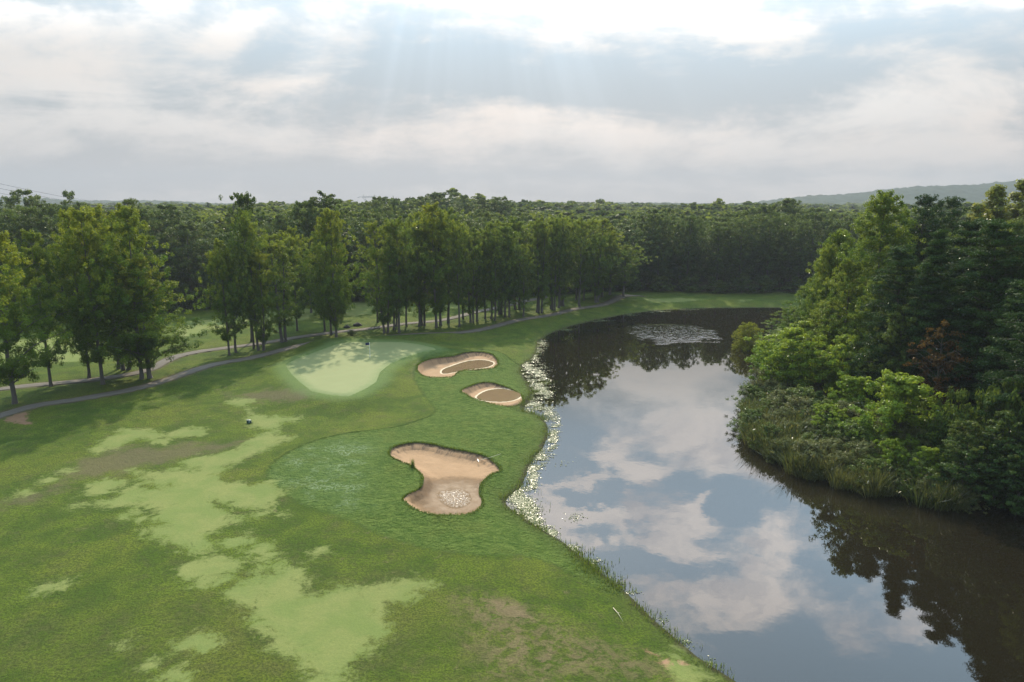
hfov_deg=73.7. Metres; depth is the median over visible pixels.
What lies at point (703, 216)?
oak tree
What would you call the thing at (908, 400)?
shrub
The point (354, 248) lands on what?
oak tree
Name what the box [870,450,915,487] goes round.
shrub
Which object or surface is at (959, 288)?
pine tree
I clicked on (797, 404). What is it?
shrub
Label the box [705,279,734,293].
shrub
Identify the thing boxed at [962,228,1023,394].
pine tree
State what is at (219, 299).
deciduous tree
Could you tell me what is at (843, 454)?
shrub
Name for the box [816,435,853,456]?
shrub
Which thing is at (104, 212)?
oak tree
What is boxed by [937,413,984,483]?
shrub
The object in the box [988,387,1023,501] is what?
shrub
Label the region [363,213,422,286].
oak tree
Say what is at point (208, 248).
oak tree
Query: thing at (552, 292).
deciduous tree
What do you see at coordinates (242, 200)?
oak tree
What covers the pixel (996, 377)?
pine tree
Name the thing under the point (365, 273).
deciduous tree
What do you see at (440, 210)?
deciduous tree
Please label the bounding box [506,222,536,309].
deciduous tree
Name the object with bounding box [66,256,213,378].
deciduous tree
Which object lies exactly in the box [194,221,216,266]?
oak tree
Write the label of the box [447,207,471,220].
oak tree
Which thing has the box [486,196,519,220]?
oak tree
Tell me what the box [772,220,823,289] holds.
oak tree
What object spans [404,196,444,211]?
oak tree
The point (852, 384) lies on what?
tree
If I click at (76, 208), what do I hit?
oak tree
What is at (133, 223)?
deciduous tree
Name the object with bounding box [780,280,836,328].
deciduous tree
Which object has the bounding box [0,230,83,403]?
deciduous tree
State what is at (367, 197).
transmission tower
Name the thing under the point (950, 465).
tree
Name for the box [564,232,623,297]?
deciduous tree
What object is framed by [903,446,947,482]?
bush
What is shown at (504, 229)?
deciduous tree
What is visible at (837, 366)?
tree
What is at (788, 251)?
oak tree
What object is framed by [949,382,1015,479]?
shrub
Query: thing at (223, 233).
oak tree
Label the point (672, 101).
sky
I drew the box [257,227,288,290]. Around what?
oak tree
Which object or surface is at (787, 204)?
oak tree
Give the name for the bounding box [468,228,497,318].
deciduous tree
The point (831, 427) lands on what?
shrub
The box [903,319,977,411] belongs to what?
tree
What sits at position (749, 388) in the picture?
shrub
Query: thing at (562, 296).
deciduous tree
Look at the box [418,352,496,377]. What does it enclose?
sand bunker
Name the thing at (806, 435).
shrub
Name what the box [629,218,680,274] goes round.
oak tree
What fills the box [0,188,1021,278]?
forest
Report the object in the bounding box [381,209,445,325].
deciduous tree
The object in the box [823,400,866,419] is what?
shrub
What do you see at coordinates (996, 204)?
poplar tree
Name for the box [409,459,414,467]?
grass tuft
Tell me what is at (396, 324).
deciduous tree
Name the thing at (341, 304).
deciduous tree
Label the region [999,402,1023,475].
deciduous tree
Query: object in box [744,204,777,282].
oak tree
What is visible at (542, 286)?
deciduous tree
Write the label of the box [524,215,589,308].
deciduous tree
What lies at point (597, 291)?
deciduous tree
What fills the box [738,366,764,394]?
shrub
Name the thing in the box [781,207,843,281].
oak tree
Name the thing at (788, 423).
shrub
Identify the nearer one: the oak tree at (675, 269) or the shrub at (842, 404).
the shrub at (842, 404)
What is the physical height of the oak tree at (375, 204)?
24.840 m
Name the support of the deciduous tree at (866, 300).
on the ground at (196, 526)
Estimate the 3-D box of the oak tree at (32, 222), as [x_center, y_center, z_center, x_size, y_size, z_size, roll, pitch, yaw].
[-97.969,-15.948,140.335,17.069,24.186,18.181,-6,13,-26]
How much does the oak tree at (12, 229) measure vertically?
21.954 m
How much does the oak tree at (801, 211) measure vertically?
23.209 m
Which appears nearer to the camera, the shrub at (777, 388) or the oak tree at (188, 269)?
the shrub at (777, 388)
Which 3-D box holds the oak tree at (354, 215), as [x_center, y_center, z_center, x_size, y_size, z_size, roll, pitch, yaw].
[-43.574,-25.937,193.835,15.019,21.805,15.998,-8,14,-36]
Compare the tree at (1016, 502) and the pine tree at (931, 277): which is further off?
the pine tree at (931, 277)
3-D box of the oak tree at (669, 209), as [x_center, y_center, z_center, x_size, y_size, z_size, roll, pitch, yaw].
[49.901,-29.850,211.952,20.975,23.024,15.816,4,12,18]
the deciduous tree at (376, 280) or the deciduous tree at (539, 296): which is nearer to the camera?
the deciduous tree at (376, 280)
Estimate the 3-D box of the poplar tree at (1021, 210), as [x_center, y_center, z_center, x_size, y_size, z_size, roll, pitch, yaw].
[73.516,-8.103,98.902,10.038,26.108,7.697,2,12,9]
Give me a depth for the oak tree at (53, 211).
151.42 m
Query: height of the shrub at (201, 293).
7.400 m
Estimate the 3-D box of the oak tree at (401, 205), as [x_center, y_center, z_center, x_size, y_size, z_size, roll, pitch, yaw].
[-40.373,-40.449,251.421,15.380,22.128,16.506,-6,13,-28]
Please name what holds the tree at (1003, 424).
on the ground at (196, 526)
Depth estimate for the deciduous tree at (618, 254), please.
170.09 m
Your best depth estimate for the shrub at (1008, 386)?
58.14 m
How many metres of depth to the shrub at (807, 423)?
69.42 m
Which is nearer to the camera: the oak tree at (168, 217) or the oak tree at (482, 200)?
the oak tree at (168, 217)
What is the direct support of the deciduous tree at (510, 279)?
on the ground at (196, 526)
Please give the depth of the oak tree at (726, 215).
202.53 m
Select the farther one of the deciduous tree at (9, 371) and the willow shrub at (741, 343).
the willow shrub at (741, 343)
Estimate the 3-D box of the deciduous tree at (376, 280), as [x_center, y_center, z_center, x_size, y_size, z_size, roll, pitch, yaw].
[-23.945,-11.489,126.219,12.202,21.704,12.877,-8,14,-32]
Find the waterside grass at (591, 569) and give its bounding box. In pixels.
[481,306,754,677]
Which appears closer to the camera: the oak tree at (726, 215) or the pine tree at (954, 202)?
the pine tree at (954, 202)
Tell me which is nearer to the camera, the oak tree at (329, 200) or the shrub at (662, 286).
the oak tree at (329, 200)
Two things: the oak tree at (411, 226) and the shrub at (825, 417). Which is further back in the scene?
the oak tree at (411, 226)
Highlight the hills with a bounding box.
[0,179,1023,204]
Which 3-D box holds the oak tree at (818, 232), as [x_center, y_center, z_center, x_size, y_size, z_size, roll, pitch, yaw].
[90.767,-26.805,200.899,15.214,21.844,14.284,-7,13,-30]
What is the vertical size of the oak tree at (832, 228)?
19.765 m
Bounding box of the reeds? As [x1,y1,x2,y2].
[735,377,982,511]
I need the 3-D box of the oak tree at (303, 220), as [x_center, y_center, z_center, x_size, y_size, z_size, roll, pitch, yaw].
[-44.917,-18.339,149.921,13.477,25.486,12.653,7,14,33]
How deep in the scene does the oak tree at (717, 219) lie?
195.72 m
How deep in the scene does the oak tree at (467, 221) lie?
174.39 m
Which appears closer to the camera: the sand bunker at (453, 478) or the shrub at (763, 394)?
the sand bunker at (453, 478)
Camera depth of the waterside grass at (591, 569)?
49.66 m
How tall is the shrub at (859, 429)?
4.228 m
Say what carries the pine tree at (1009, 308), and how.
on the ground at (196, 526)
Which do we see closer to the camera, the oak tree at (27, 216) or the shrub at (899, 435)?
the shrub at (899, 435)
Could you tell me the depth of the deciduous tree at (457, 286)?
132.83 m
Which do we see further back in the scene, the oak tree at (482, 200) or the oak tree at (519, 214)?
the oak tree at (482, 200)
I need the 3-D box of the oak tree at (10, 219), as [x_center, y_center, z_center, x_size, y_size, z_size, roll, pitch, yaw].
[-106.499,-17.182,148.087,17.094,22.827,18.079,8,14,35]
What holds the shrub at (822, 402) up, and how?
on the ground at (196, 526)
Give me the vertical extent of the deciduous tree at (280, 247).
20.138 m
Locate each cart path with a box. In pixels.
[0,292,567,390]
[0,294,643,418]
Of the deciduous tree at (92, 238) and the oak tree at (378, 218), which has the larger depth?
the oak tree at (378, 218)
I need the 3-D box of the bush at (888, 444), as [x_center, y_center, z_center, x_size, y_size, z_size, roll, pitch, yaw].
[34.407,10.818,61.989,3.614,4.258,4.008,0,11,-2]
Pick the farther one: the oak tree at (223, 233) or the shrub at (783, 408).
the oak tree at (223, 233)
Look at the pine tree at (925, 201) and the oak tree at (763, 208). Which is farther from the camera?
the oak tree at (763, 208)
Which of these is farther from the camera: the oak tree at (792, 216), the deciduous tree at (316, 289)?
the oak tree at (792, 216)
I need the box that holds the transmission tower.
[357,194,379,201]
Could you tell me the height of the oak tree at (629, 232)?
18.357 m
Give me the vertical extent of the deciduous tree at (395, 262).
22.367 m
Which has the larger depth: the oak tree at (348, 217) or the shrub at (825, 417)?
the oak tree at (348, 217)
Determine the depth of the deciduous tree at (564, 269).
155.65 m
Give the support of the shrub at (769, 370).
on the ground at (196, 526)
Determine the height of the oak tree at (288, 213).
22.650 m
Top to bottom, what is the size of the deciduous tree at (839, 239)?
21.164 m
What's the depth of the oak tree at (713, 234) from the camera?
186.98 m
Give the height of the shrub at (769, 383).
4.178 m
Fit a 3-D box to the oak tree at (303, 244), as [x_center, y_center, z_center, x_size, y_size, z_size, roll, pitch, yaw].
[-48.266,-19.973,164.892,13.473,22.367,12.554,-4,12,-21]
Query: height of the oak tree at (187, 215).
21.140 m
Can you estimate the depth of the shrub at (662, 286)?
187.24 m
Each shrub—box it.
[163,287,201,311]
[190,279,218,309]
[346,281,370,300]
[347,330,356,335]
[647,274,676,291]
[670,276,706,291]
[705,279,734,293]
[725,382,772,408]
[727,407,774,438]
[731,322,763,351]
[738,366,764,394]
[741,391,769,405]
[743,375,775,384]
[745,421,785,449]
[747,362,802,387]
[747,396,776,411]
[749,375,790,396]
[755,412,775,422]
[763,437,796,465]
[766,388,796,409]
[767,384,787,392]
[768,384,835,411]
[768,406,800,424]
[776,417,807,434]
[779,278,806,293]
[782,431,824,451]
[783,437,827,478]
[785,395,820,419]
[791,417,826,437]
[797,398,843,421]
[799,409,844,442]
[809,418,850,439]
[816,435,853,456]
[820,419,887,456]
[821,450,856,481]
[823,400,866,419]
[841,436,884,466]
[842,450,904,490]
[847,407,896,424]
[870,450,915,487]
[873,415,914,442]
[881,467,917,499]
[893,452,951,496]
[901,425,937,450]
[904,398,926,425]
[905,395,947,426]
[906,477,951,510]
[907,445,940,463]
[913,414,954,461]
[922,386,974,462]
[935,443,990,489]
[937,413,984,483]
[946,481,990,513]
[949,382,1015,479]
[977,376,1023,491]
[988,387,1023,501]
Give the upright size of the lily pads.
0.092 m
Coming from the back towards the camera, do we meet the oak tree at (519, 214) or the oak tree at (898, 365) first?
the oak tree at (519, 214)
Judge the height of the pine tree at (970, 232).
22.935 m
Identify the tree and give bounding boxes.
[0,189,54,238]
[0,204,75,306]
[0,207,77,301]
[0,208,59,301]
[0,215,53,307]
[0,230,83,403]
[2,228,88,386]
[15,212,48,289]
[17,202,52,293]
[40,208,114,377]
[45,206,145,384]
[46,204,79,237]
[46,215,123,368]
[46,218,103,297]
[48,190,89,294]
[58,203,160,370]
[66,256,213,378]
[85,209,144,275]
[87,205,187,379]
[91,218,146,270]
[112,198,151,216]
[119,208,186,299]
[132,203,212,292]
[133,216,191,294]
[146,208,185,272]
[154,219,223,307]
[168,218,211,292]
[176,213,197,284]
[176,233,243,298]
[193,238,252,354]
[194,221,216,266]
[202,241,253,352]
[203,231,241,287]
[218,191,274,341]
[218,208,263,348]
[221,250,294,350]
[227,215,276,350]
[230,230,310,342]
[238,227,279,289]
[252,215,273,236]
[253,213,301,294]
[256,217,285,283]
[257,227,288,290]
[263,225,315,330]
[272,211,311,287]
[281,200,324,312]
[284,190,376,292]
[293,213,316,292]
[295,246,335,330]
[296,212,351,334]
[302,208,367,336]
[326,209,369,294]
[331,213,357,283]
[348,212,387,283]
[348,220,409,332]
[349,212,371,279]
[352,246,383,322]
[359,218,384,289]
[362,196,400,214]
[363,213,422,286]
[365,207,392,244]
[374,231,409,329]
[375,231,416,326]
[378,216,426,332]
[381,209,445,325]
[391,197,395,214]
[391,201,414,214]
[396,229,417,326]
[400,223,434,326]
[403,201,458,327]
[403,217,421,288]
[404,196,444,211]
[407,209,420,236]
[413,207,471,325]
[419,191,470,211]
[420,210,450,296]
[431,208,473,322]
[438,220,483,326]
[443,227,491,322]
[446,213,481,279]
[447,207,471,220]
[450,222,479,318]
[451,194,476,214]
[462,229,496,321]
[464,195,502,213]
[466,211,527,286]
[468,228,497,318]
[469,221,513,318]
[470,209,492,221]
[471,217,496,232]
[479,235,512,320]
[480,219,522,314]
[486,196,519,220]
[486,226,522,316]
[498,216,533,278]
[499,237,533,316]
[503,216,536,309]
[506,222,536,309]
[507,212,527,221]
[510,244,544,316]
[513,215,534,279]
[515,216,563,311]
[522,220,574,312]
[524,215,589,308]
[529,238,560,299]
[530,216,585,307]
[534,218,572,310]
[544,214,595,305]
[560,217,619,306]
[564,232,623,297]
[568,218,592,299]
[568,223,609,299]
[571,217,626,302]
[583,225,644,294]
[598,219,627,245]
[611,223,641,243]
[611,245,657,296]
[613,226,662,286]
[618,208,688,285]
[621,214,646,264]
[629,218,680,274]
[630,218,661,285]
[638,213,679,289]
[645,207,700,279]
[663,214,710,286]
[665,215,714,284]
[675,214,707,276]
[683,221,748,289]
[686,216,738,281]
[690,214,713,279]
[705,213,737,281]
[706,210,773,285]
[720,213,748,275]
[721,207,782,285]
[742,204,794,289]
[743,327,833,396]
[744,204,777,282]
[749,343,784,370]
[754,306,797,352]
[766,216,804,287]
[771,197,808,280]
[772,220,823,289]
[777,300,841,382]
[778,214,813,281]
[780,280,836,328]
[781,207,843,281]
[783,319,831,378]
[785,208,817,276]
[798,229,865,331]
[799,333,873,399]
[802,243,848,343]
[808,221,854,275]
[808,260,874,361]
[809,214,844,274]
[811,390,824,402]
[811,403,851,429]
[813,213,875,239]
[819,215,871,266]
[827,189,925,360]
[827,375,878,419]
[838,369,945,457]
[839,278,912,404]
[841,214,870,268]
[845,244,937,401]
[845,417,883,441]
[848,303,935,400]
[862,239,906,297]
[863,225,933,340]
[867,228,963,419]
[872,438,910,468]
[875,221,951,338]
[882,193,949,299]
[897,217,1003,404]
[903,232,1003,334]
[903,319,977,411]
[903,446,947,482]
[919,195,982,272]
[925,420,997,505]
[926,218,1023,418]
[927,262,1004,408]
[940,409,1023,508]
[956,241,1019,293]
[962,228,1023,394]
[963,252,1023,391]
[964,280,1023,424]
[966,202,993,247]
[970,284,1023,442]
[973,184,1011,229]
[975,218,1023,295]
[979,430,1023,515]
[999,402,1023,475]
[1004,178,1023,231]
[1016,206,1023,221]
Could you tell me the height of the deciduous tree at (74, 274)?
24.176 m
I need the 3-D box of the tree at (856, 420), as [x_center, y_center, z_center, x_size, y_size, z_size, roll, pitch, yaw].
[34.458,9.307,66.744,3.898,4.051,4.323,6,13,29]
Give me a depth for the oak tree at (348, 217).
174.50 m
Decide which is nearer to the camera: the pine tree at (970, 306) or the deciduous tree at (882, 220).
the pine tree at (970, 306)
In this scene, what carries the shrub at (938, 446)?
on the ground at (196, 526)
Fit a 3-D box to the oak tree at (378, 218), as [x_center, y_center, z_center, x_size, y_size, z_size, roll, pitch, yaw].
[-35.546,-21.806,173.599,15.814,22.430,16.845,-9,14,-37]
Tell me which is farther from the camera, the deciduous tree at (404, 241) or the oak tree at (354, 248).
the oak tree at (354, 248)
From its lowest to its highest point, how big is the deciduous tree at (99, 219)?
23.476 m
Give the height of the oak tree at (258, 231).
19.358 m
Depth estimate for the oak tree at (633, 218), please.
209.98 m
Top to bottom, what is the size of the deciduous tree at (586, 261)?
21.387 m
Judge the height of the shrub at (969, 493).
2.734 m
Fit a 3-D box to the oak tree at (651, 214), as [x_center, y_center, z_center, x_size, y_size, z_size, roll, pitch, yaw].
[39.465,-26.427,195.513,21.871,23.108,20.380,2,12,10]
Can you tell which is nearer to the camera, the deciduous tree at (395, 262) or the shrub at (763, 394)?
the shrub at (763, 394)
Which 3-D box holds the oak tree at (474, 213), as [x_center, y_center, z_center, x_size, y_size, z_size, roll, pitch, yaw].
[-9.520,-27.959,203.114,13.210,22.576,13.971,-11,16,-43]
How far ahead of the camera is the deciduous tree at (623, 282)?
169.45 m
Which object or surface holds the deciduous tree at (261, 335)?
on the ground at (196, 526)
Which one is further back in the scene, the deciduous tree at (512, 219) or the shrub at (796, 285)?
the shrub at (796, 285)
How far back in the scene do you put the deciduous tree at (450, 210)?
136.96 m
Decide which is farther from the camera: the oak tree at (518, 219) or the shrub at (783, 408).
the oak tree at (518, 219)
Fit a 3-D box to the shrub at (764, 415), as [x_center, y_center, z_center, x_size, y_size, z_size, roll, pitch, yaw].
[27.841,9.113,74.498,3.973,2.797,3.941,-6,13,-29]
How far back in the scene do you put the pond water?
52.52 m
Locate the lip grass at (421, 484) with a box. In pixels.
[387,351,524,515]
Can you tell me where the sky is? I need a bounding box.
[0,0,1023,203]
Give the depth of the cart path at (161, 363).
111.43 m
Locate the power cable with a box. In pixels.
[3,184,116,203]
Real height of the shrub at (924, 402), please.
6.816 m
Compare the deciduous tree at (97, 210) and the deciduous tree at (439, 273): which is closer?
the deciduous tree at (97, 210)
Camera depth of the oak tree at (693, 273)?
203.63 m
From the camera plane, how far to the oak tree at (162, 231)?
160.88 m
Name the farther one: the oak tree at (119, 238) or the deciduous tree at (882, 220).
the oak tree at (119, 238)
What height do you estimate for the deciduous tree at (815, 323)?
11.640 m
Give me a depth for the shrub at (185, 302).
153.43 m
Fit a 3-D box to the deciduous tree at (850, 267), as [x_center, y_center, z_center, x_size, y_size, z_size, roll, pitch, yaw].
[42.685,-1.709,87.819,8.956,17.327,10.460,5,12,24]
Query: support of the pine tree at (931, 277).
on the ground at (196, 526)
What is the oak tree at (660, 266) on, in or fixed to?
on the ground at (196, 526)
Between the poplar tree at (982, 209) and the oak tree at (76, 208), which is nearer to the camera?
the poplar tree at (982, 209)
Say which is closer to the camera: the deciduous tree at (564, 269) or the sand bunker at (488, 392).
the sand bunker at (488, 392)
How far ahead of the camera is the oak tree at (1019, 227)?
79.85 m
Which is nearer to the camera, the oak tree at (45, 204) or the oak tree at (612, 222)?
the oak tree at (45, 204)
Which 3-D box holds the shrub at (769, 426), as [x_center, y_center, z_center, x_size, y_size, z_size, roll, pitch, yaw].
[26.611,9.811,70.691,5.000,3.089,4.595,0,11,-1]
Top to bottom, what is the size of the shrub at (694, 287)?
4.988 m
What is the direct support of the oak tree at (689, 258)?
on the ground at (196, 526)
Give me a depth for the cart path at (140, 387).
101.43 m
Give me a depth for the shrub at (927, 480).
57.75 m
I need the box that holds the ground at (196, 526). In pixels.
[0,270,1023,681]
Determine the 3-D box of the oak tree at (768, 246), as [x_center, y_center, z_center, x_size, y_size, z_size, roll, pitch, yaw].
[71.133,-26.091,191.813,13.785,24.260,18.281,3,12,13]
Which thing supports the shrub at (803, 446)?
on the ground at (196, 526)
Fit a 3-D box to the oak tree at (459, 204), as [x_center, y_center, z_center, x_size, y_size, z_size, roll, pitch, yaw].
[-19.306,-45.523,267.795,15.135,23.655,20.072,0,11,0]
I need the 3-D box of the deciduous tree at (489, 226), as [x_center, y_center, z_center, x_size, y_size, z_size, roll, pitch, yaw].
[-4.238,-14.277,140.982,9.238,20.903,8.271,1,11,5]
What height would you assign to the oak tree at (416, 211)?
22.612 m
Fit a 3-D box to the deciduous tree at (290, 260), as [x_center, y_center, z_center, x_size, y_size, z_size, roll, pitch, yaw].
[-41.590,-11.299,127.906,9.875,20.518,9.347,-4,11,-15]
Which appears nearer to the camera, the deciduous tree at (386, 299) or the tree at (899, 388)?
the tree at (899, 388)
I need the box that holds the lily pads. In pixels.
[506,309,717,666]
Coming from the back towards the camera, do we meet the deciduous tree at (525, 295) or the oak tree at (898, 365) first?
the deciduous tree at (525, 295)
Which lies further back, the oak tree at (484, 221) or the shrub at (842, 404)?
the oak tree at (484, 221)
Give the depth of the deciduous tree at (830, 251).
95.47 m
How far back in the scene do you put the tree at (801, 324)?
93.65 m
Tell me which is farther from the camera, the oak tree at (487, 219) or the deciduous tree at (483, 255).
the oak tree at (487, 219)
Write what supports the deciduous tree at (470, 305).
on the ground at (196, 526)
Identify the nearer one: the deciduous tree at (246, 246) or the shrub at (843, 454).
the shrub at (843, 454)
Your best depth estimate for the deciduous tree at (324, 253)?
122.93 m
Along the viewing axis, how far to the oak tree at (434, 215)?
172.23 m
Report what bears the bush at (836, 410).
on the ground at (196, 526)
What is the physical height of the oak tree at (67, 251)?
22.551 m
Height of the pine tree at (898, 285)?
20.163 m
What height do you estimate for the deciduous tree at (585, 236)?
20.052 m
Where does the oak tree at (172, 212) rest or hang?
on the ground at (196, 526)
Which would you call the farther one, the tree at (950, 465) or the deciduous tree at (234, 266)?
the deciduous tree at (234, 266)
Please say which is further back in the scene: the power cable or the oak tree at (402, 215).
the power cable
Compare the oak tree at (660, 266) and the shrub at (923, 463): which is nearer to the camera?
the shrub at (923, 463)
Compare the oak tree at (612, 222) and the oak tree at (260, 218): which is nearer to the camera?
the oak tree at (260, 218)
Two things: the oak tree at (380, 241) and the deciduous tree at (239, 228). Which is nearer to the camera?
the deciduous tree at (239, 228)
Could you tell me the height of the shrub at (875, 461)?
3.427 m
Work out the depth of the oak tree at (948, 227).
91.84 m
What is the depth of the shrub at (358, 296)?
168.42 m
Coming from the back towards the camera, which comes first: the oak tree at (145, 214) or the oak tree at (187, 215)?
the oak tree at (187, 215)
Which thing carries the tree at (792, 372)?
on the ground at (196, 526)
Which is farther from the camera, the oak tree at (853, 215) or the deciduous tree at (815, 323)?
the oak tree at (853, 215)
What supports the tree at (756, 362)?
on the ground at (196, 526)
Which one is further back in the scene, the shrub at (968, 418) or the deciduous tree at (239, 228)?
the deciduous tree at (239, 228)
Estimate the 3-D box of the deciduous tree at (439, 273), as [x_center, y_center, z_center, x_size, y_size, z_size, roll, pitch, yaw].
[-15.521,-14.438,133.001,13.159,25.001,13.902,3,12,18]
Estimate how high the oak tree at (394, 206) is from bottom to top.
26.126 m
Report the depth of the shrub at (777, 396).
77.25 m
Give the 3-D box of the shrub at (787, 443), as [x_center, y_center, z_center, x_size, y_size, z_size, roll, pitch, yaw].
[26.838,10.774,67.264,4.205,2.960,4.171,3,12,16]
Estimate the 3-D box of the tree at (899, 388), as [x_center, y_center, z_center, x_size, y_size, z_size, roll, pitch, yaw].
[36.530,7.100,66.467,9.564,8.784,11.331,0,11,0]
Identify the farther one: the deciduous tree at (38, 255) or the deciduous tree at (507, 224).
the deciduous tree at (507, 224)
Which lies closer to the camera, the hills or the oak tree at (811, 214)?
the oak tree at (811, 214)
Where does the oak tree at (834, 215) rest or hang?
on the ground at (196, 526)
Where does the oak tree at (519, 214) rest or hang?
on the ground at (196, 526)
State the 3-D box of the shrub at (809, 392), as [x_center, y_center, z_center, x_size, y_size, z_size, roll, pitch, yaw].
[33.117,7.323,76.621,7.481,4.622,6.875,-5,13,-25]
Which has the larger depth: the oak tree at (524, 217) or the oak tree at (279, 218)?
the oak tree at (524, 217)
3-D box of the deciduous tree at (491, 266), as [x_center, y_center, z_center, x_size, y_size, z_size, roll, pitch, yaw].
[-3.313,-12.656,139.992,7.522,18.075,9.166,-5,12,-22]
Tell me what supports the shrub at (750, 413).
on the ground at (196, 526)
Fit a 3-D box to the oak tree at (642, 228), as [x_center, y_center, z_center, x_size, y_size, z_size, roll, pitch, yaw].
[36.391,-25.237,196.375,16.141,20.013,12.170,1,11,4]
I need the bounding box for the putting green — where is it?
[286,342,435,395]
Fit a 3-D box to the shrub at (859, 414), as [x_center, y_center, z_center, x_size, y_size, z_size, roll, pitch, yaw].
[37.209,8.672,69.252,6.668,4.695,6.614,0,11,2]
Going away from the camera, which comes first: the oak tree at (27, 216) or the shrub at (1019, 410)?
the shrub at (1019, 410)
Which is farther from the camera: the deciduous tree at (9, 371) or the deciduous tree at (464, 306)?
the deciduous tree at (464, 306)
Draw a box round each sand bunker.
[391,443,497,514]
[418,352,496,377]
[462,382,521,406]
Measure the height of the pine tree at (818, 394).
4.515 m
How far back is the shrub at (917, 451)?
61.73 m
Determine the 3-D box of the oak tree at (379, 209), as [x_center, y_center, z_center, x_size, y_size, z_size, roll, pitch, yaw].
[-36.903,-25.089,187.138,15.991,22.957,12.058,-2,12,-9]
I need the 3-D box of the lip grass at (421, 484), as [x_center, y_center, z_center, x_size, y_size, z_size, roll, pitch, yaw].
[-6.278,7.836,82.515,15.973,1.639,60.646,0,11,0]
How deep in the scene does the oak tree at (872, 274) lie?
99.43 m
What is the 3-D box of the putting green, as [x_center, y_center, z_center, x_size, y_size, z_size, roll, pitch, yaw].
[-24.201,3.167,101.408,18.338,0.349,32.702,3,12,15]
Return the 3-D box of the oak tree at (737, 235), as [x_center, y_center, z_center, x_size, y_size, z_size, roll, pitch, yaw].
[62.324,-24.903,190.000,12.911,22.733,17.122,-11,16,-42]
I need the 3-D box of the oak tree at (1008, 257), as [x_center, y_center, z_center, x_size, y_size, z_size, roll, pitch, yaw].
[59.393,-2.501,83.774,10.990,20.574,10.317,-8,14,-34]
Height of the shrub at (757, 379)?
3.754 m
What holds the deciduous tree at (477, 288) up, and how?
on the ground at (196, 526)
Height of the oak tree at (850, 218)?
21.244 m
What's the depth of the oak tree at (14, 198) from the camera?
161.41 m
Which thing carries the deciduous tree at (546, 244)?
on the ground at (196, 526)
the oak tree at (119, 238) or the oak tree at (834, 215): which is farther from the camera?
the oak tree at (834, 215)
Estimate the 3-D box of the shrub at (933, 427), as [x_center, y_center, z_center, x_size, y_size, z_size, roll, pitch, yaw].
[39.016,9.489,62.402,5.599,6.085,4.375,-10,15,-41]
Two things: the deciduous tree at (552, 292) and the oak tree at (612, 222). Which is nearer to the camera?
the deciduous tree at (552, 292)
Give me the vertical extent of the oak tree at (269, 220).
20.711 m
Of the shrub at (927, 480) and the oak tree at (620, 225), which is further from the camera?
the oak tree at (620, 225)
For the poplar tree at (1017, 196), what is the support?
on the ground at (196, 526)
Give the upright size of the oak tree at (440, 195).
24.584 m
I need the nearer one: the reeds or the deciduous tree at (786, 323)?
the reeds
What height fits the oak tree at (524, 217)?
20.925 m
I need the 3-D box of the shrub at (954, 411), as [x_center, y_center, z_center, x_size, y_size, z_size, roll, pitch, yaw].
[40.009,8.502,61.166,4.382,8.988,4.520,1,11,3]
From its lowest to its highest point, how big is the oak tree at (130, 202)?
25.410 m
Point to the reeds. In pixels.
(876, 486)
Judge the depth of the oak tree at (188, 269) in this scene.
154.03 m
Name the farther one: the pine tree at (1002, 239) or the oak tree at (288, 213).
the oak tree at (288, 213)
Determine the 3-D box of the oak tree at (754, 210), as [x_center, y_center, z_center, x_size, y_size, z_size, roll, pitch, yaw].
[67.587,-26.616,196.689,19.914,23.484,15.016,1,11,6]
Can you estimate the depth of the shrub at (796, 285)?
185.28 m
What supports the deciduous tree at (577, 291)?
on the ground at (196, 526)
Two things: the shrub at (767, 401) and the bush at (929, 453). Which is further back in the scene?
the shrub at (767, 401)
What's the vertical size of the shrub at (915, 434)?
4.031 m
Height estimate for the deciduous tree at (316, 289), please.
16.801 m
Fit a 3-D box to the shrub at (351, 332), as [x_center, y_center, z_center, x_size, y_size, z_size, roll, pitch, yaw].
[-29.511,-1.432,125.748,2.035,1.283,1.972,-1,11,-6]
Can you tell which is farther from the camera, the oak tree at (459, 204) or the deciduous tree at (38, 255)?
the oak tree at (459, 204)
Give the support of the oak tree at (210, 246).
on the ground at (196, 526)
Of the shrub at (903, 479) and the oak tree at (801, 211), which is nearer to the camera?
the shrub at (903, 479)
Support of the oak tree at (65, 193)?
on the ground at (196, 526)
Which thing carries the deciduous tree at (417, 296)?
on the ground at (196, 526)
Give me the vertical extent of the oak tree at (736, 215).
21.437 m
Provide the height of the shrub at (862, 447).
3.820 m
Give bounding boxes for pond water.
[505,307,1023,681]

